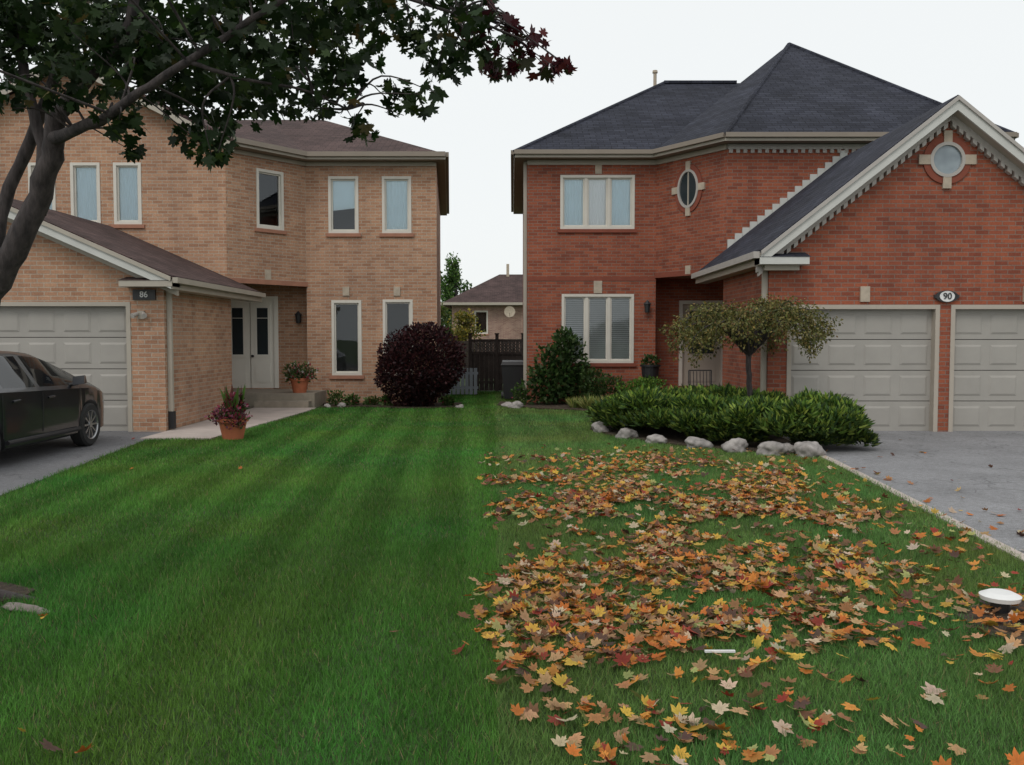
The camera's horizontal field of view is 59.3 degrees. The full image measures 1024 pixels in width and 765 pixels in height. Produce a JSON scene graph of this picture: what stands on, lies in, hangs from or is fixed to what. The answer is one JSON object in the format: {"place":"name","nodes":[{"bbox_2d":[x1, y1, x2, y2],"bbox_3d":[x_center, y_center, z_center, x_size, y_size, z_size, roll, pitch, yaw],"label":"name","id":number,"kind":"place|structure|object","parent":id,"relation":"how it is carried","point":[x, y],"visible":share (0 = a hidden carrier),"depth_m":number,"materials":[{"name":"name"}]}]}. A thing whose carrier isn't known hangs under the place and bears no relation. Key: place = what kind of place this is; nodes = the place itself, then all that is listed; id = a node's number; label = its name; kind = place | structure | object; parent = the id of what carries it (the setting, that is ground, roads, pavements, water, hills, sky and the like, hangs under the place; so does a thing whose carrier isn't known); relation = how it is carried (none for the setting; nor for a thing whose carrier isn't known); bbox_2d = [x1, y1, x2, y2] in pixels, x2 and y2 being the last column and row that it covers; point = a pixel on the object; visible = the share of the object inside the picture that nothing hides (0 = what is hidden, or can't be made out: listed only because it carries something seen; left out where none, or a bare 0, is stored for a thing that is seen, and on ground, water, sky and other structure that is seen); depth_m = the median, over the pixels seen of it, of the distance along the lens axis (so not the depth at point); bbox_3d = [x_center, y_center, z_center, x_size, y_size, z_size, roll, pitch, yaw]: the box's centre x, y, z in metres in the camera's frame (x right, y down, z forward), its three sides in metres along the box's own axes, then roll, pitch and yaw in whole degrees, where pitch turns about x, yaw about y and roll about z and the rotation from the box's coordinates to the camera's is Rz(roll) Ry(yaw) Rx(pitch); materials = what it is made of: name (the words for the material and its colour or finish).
{"place":"outdoors","nodes":[
{"label":"outdoors","id":0,"kind":"place"},
{"bbox_2d":[0,431,160,494],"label":"driveway","id":1,"kind":"structure","parent":0,"point":[22,466],"depth_m":12.23,"materials":[{"name":"concrete"}]},
{"bbox_2d":[0,351,103,450],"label":"parked car","id":2,"kind":"object","parent":1,"relation":"on","point":[41,401],"visible":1,"depth_m":12.06,"materials":[{"name":"paint"}]},
{"bbox_2d":[140,408,314,439],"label":"concrete path","id":3,"kind":"structure","parent":0,"point":[206,429],"depth_m":16.26,"materials":[{"name":"grey concrete"}]},
{"bbox_2d":[441,271,445,324],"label":"poplar tree","id":4,"kind":"object","parent":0,"point":[441,290],"visible":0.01,"depth_m":77.69,"materials":[{"name":"green plant"}]},
{"bbox_2d":[441,252,471,332],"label":"poplar tree","id":5,"kind":"object","parent":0,"point":[452,282],"visible":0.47,"depth_m":73.34,"materials":[{"name":"green plant"}]},
{"bbox_2d":[441,264,522,349],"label":"brick house","id":6,"kind":"structure","parent":0,"point":[488,302],"depth_m":59.91,"materials":[{"name":"paint"}]},
{"bbox_2d":[504,306,514,316],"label":"satellite dish","id":7,"kind":"object","parent":6,"relation":"attached to","point":[509,311],"visible":1,"depth_m":58.81,"materials":[{"name":"metal"}]},
{"bbox_2d":[0,365,1023,764],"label":"lawn","id":8,"kind":"structure","parent":0,"point":[384,727],"depth_m":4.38,"materials":[{"name":"plant"}]},
{"bbox_2d":[0,581,33,603],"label":"mulch ring","id":9,"kind":"object","parent":8,"relation":"on","point":[15,588],"visible":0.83,"depth_m":5.67,"materials":[{"name":"soil"}]},
{"bbox_2d":[3,602,50,613],"bbox_3d":[-2.854,1.331,5.289,0.355,0.057,0.103,1,3,17],"label":"exposed root","id":10,"kind":"object","parent":8,"relation":"on","point":[29,606],"visible":0.66,"depth_m":5.26,"materials":[{"name":"grey wood"}]},
{"bbox_2d":[0,76,445,431],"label":"walls","id":11,"kind":"structure","parent":8,"relation":"on","point":[200,215],"depth_m":20.17,"materials":[{"name":"beige brick"}]},
{"bbox_2d":[130,311,146,318],"bbox_3d":[-6.280,-1.143,15.180,0.280,0.140,0.164,0,3,0],"label":"wall lamp","id":12,"kind":"object","parent":11,"relation":"attached to","point":[141,314],"visible":1,"depth_m":15.14,"materials":[{"name":"white plastic"}]},
{"bbox_2d":[132,290,155,299],"bbox_3d":[-6.220,-1.485,15.219,0.380,0.170,0.054,0,3,0],"label":"house number sign","id":13,"kind":"object","parent":11,"relation":"attached to","point":[143,294],"visible":1,"depth_m":15.20,"materials":[{"name":"metal"}]},
{"bbox_2d":[0,162,413,431],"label":"windows and doors","id":14,"kind":"structure","parent":11,"relation":"attached to","point":[91,341],"depth_m":20.21,"materials":[{"name":"paint"}]},
{"bbox_2d":[3,63,433,291],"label":"roof","id":15,"kind":"structure","parent":11,"relation":"on","point":[319,135],"depth_m":19.80,"materials":[{"name":"brown"}]},
{"bbox_2d":[1,65,448,428],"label":"trim","id":16,"kind":"structure","parent":11,"relation":"attached to","point":[144,276],"depth_m":17.29,"materials":[{"name":"stone"}]},
{"bbox_2d":[295,311,301,322],"bbox_3d":[-5.308,-1.623,22.337,0.185,0.300,0.228,-1,3,-22],"label":"wall lantern","id":17,"kind":"object","parent":11,"relation":"attached to","point":[298,314],"depth_m":22.27,"materials":[{"name":"metal"}]},
{"bbox_2d":[448,368,477,393],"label":"picket gate","id":18,"kind":"structure","parent":11,"relation":"attached to","point":[466,387],"depth_m":25.01,"materials":[{"name":"grey paint"}]},
{"bbox_2d":[204,392,251,439],"bbox_3d":[-4.451,0.522,14.166,0.716,0.753,0.682,0,3,0],"label":"potted plant","id":19,"kind":"object","parent":8,"relation":"on","point":[232,423],"visible":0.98,"depth_m":14.09,"materials":[{"name":"orange plant"}]},
{"bbox_2d":[220,385,245,411],"bbox_3d":[-4.426,0.246,14.235,0.374,0.480,0.309,2,3,30],"label":"canna plant","id":20,"kind":"object","parent":19,"relation":"in","point":[229,403],"visible":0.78,"depth_m":14.16,"materials":[{"name":"green plant"}]},
{"bbox_2d":[233,389,325,407],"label":"entrance steps","id":21,"kind":"structure","parent":8,"relation":"on","point":[271,398],"depth_m":20.74,"materials":[{"name":"concrete"}]},
{"bbox_2d":[281,360,317,392],"bbox_3d":[-4.944,-0.143,20.966,0.913,0.756,0.733,0,3,0],"label":"potted plant","id":22,"kind":"object","parent":21,"relation":"on","point":[299,384],"visible":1,"depth_m":20.85,"materials":[{"name":"green plant"}]},
{"bbox_2d":[0,0,577,608],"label":"maple tree","id":23,"kind":"object","parent":8,"relation":"on","point":[150,52],"visible":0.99,"depth_m":4.77,"materials":[{"name":"green plant"}]},
{"bbox_2d":[321,402,462,408],"bbox_3d":[-3.050,0.559,21.228,3.700,0.060,1.750,0,3,0],"label":"mulch bed","id":24,"kind":"object","parent":8,"relation":"on","point":[437,404],"visible":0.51,"depth_m":20.91,"materials":[{"name":"soil"}]},
{"bbox_2d":[326,390,347,405],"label":"border plant","id":25,"kind":"object","parent":24,"relation":"on","point":[338,396],"visible":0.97,"depth_m":20.94,"materials":[{"name":"green plant"}]},
{"bbox_2d":[344,392,359,405],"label":"border plant","id":26,"kind":"object","parent":24,"relation":"on","point":[351,399],"visible":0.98,"depth_m":21.08,"materials":[{"name":"green plant"}]},
{"bbox_2d":[362,395,379,404],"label":"border plant","id":27,"kind":"object","parent":24,"relation":"on","point":[370,401],"visible":0.98,"depth_m":21.21,"materials":[{"name":"green plant"}]},
{"bbox_2d":[379,394,394,405],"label":"border plant","id":28,"kind":"object","parent":24,"relation":"on","point":[384,399],"visible":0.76,"depth_m":21.11,"materials":[{"name":"green plant"}]},
{"bbox_2d":[373,321,466,406],"bbox_3d":[-2.133,-0.398,20.902,2.213,2.084,1.938,0,3,0],"label":"burgundy shrub","id":29,"kind":"object","parent":24,"relation":"on","point":[424,387],"visible":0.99,"depth_m":20.47,"materials":[{"name":"red plant"}]},
{"bbox_2d":[441,395,455,405],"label":"border plant","id":30,"kind":"object","parent":24,"relation":"on","point":[448,400],"visible":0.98,"depth_m":21.00,"materials":[{"name":"green plant"}]},
{"bbox_2d":[441,302,455,339],"bbox_3d":[-3.206,-1.966,39.896,2.165,3.230,2.108,0,3,0],"label":"yellow leaved tree","id":31,"kind":"object","parent":8,"relation":"on","point":[444,314],"visible":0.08,"depth_m":39.75,"materials":[{"name":"green plant"}]},
{"bbox_2d":[446,308,485,340],"bbox_3d":[-1.964,-1.697,37.883,1.645,2.889,1.950,-1,3,-14],"label":"yellow leaved tree","id":32,"kind":"object","parent":8,"relation":"on","point":[466,323],"visible":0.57,"depth_m":37.62,"materials":[{"name":"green plant"}]},
{"bbox_2d":[441,341,520,377],"bbox_3d":[0.070,-0.910,36.008,60.140,1.500,0.020,0,3,0],"label":"backyard fence","id":33,"kind":"object","parent":8,"relation":"on","point":[474,346],"depth_m":35.98,"materials":[{"name":"brown wood"}]},
{"bbox_2d":[468,333,522,391],"bbox_3d":[-0.450,-0.597,26.953,1.740,1.760,0.140,0,3,0],"label":"wooden fence","id":34,"kind":"object","parent":8,"relation":"on","point":[486,382],"visible":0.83,"depth_m":26.95,"materials":[{"name":"brown wood"}]},
{"bbox_2d":[501,360,522,398],"bbox_3d":[0.020,-0.061,23.453,0.620,1.030,0.775,0,3,0],"label":"wheeled bin","id":35,"kind":"object","parent":8,"relation":"on","point":[512,373],"visible":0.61,"depth_m":23.12,"materials":[{"name":"black plastic"}]},
{"bbox_2d":[18,438,1023,764],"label":"fallen leaves","id":36,"kind":"object","parent":8,"relation":"on","point":[614,566],"visible":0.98,"depth_m":5.51,"materials":[{"name":"orange plant"}]},
{"bbox_2d":[704,650,734,652],"bbox_3d":[1.025,1.325,4.438,0.150,0.010,0.015,0,3,0],"label":"plant label stake","id":37,"kind":"object","parent":36,"relation":"on","point":[719,651],"visible":1,"depth_m":4.43,"materials":[{"name":"white plastic"}]},
{"bbox_2d":[497,401,794,453],"bbox_3d":[2.676,0.739,17.549,3.901,0.060,11.012,-1,3,-15],"label":"mulch bed","id":38,"kind":"object","parent":8,"relation":"on","point":[673,436],"visible":0.31,"depth_m":14.84,"materials":[{"name":"soil"}]},
{"bbox_2d":[501,402,511,406],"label":"boulder","id":39,"kind":"object","parent":38,"relation":"on","point":[506,404],"visible":0.52,"depth_m":20.98,"materials":[{"name":"stone"}]},
{"bbox_2d":[508,401,522,408],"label":"boulder","id":40,"kind":"object","parent":38,"relation":"on","point":[516,404],"visible":0.72,"depth_m":20.56,"materials":[{"name":"stone"}]},
{"bbox_2d":[509,382,529,404],"bbox_3d":[0.186,0.265,21.447,0.532,0.577,0.505,0,3,0],"label":"border plant","id":41,"kind":"object","parent":38,"relation":"on","point":[521,390],"visible":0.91,"depth_m":21.39,"materials":[{"name":"green plant"}]},
{"bbox_2d":[517,326,592,404],"bbox_3d":[1.049,-0.367,21.406,1.907,1.989,1.119,-1,3,-11],"label":"leafy shrub","id":42,"kind":"object","parent":38,"relation":"on","point":[563,348],"visible":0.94,"depth_m":21.26,"materials":[{"name":"green plant"}]},
{"bbox_2d":[564,395,580,407],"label":"ornamental grass","id":43,"kind":"object","parent":38,"relation":"on","point":[571,403],"depth_m":20.36,"materials":[{"name":"green plant"}]},
{"bbox_2d":[574,394,598,408],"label":"ornamental grass","id":44,"kind":"object","parent":38,"relation":"on","point":[585,402],"depth_m":20.04,"materials":[{"name":"green plant"}]},
{"bbox_2d":[591,421,610,432],"bbox_3d":[1.518,0.790,15.261,0.352,0.309,0.273,0,3,2],"label":"boulder","id":45,"kind":"object","parent":38,"relation":"on","point":[598,426],"visible":0.65,"depth_m":15.16,"materials":[{"name":"stone"}]},
{"bbox_2d":[593,395,608,402],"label":"ornamental grass","id":46,"kind":"object","parent":38,"relation":"on","point":[602,398],"depth_m":19.94,"materials":[{"name":"green plant"}]},
{"bbox_2d":[578,367,627,398],"bbox_3d":[2.060,0.136,20.727,1.372,0.985,1.046,2,4,41],"label":"shrub","id":47,"kind":"object","parent":38,"relation":"on","point":[597,381],"visible":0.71,"depth_m":20.70,"materials":[{"name":"green plant"}]},
{"bbox_2d":[615,428,638,438],"bbox_3d":[1.833,0.851,14.358,0.280,0.253,0.304,-2,3,-36],"label":"boulder","id":48,"kind":"object","parent":38,"relation":"on","point":[625,433],"visible":0.71,"depth_m":14.27,"materials":[{"name":"stone"}]},
{"bbox_2d":[616,375,666,394],"bbox_3d":[2.789,0.244,19.646,1.220,0.864,1.117,0,3,0],"label":"boxwood shrub","id":49,"kind":"object","parent":38,"relation":"on","point":[639,382],"visible":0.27,"depth_m":19.45,"materials":[{"name":"green plant"}]},
{"bbox_2d":[640,353,661,383],"bbox_3d":[3.221,-0.067,20.973,0.480,1.236,0.510,1,3,23],"label":"urn planter","id":50,"kind":"object","parent":38,"relation":"on","point":[650,369],"visible":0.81,"depth_m":20.82,"materials":[{"name":"black plastic"}]},
{"bbox_2d":[645,434,667,444],"bbox_3d":[2.188,0.898,13.653,0.341,0.232,0.250,1,3,28],"label":"boulder","id":51,"kind":"object","parent":38,"relation":"on","point":[657,438],"visible":0.73,"depth_m":13.56,"materials":[{"name":"stone"}]},
{"bbox_2d":[685,436,713,449],"bbox_3d":[2.715,0.918,13.065,0.409,0.267,0.328,-1,3,-13],"label":"boulder","id":52,"kind":"object","parent":38,"relation":"on","point":[694,442],"visible":0.78,"depth_m":12.96,"materials":[{"name":"stone"}]},
{"bbox_2d":[688,370,711,387],"bbox_3d":[4.020,0.205,19.013,0.512,0.935,0.527,0,3,0],"label":"patio chair","id":53,"kind":"object","parent":38,"relation":"on","point":[696,376],"visible":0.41,"depth_m":19.23,"materials":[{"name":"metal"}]},
{"bbox_2d":[584,382,882,446],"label":"juniper shrubs","id":54,"kind":"object","parent":38,"relation":"on","point":[716,413],"visible":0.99,"depth_m":13.20,"materials":[{"name":"green plant"}]},
{"bbox_2d":[721,438,748,452],"bbox_3d":[3.140,0.915,12.684,0.384,0.272,0.305,0,3,6],"label":"boulder","id":55,"kind":"object","parent":38,"relation":"on","point":[735,445],"visible":0.81,"depth_m":12.59,"materials":[{"name":"stone"}]},
{"bbox_2d":[658,294,842,396],"bbox_3d":[3.768,-0.264,14.450,2.772,2.326,2.316,0,3,0],"label":"weeping ornamental tree","id":56,"kind":"object","parent":38,"relation":"on","point":[759,327],"visible":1,"depth_m":13.99,"materials":[{"name":"green plant"}]},
{"bbox_2d":[756,441,787,455],"bbox_3d":[3.600,0.944,12.393,0.539,0.298,0.379,-1,3,-27],"label":"boulder","id":57,"kind":"object","parent":38,"relation":"on","point":[769,448],"visible":0.69,"depth_m":12.24,"materials":[{"name":"stone"}]},
{"bbox_2d":[783,443,794,454],"bbox_3d":[3.824,0.949,12.511,0.337,0.233,0.231,0,3,3],"label":"boulder","id":58,"kind":"object","parent":38,"relation":"on","point":[790,447],"visible":0.3,"depth_m":12.41,"materials":[{"name":"stone"}]},
{"bbox_2d":[514,122,1023,431],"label":"walls","id":59,"kind":"structure","parent":8,"relation":"on","point":[909,231],"depth_m":18.25,"materials":[{"name":"red brick"}]},
{"bbox_2d":[644,300,650,312],"bbox_3d":[3.288,-1.848,21.826,0.185,0.300,0.228,1,3,22],"label":"wall lantern","id":60,"kind":"object","parent":59,"relation":"attached to","point":[647,303],"depth_m":21.76,"materials":[{"name":"metal"}]},
{"bbox_2d":[513,42,1017,270],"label":"roof","id":61,"kind":"structure","parent":59,"relation":"on","point":[790,87],"depth_m":21.66,"materials":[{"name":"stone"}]},
{"bbox_2d":[511,70,1023,391],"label":"trim","id":62,"kind":"structure","parent":59,"relation":"attached to","point":[986,136],"depth_m":16.58,"materials":[{"name":"stone"}]},
{"bbox_2d":[558,130,1023,431],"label":"windows and doors","id":63,"kind":"structure","parent":59,"relation":"attached to","point":[881,362],"depth_m":15.44,"materials":[{"name":"paint"}]},
{"bbox_2d":[933,290,959,301],"bbox_3d":[7.350,-1.455,15.214,0.420,0.200,0.066,0,3,0],"label":"house number sign","id":64,"kind":"object","parent":59,"relation":"attached to","point":[946,296],"visible":1,"depth_m":15.19,"materials":[{"name":"metal"}]},
{"bbox_2d":[793,441,826,457],"bbox_3d":[4.061,0.951,12.218,0.437,0.312,0.362,-1,3,-16],"label":"boulder","id":65,"kind":"object","parent":8,"relation":"on","point":[808,448],"visible":0.73,"depth_m":12.10,"materials":[{"name":"stone"}]},
{"bbox_2d":[783,436,1023,560],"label":"driveway edging","id":66,"kind":"object","parent":8,"relation":"on","point":[998,545],"visible":0.56,"depth_m":8.13,"materials":[{"name":"concrete"}]},
{"bbox_2d":[954,593,1023,646],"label":"mulch ring","id":67,"kind":"object","parent":8,"relation":"on","point":[1002,626],"visible":0.39,"depth_m":5.03,"materials":[{"name":"soil"}]},
{"bbox_2d":[979,588,1021,613],"bbox_3d":[2.830,1.279,5.219,0.224,0.135,0.224,0,3,0],"label":"garden light cap","id":68,"kind":"object","parent":67,"relation":"on","point":[1004,599],"visible":0.88,"depth_m":5.17,"materials":[{"name":"white plastic"}]},
{"bbox_2d":[0,0,1023,301],"label":"sky","id":69,"kind":"structure","parent":0,"point":[938,50],"materials":[{"name":"white"}]},
{"bbox_2d":[784,431,1023,552],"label":"driveway","id":70,"kind":"structure","parent":0,"point":[963,459],"depth_m":10.92,"materials":[{"name":"concrete"}]}
]}

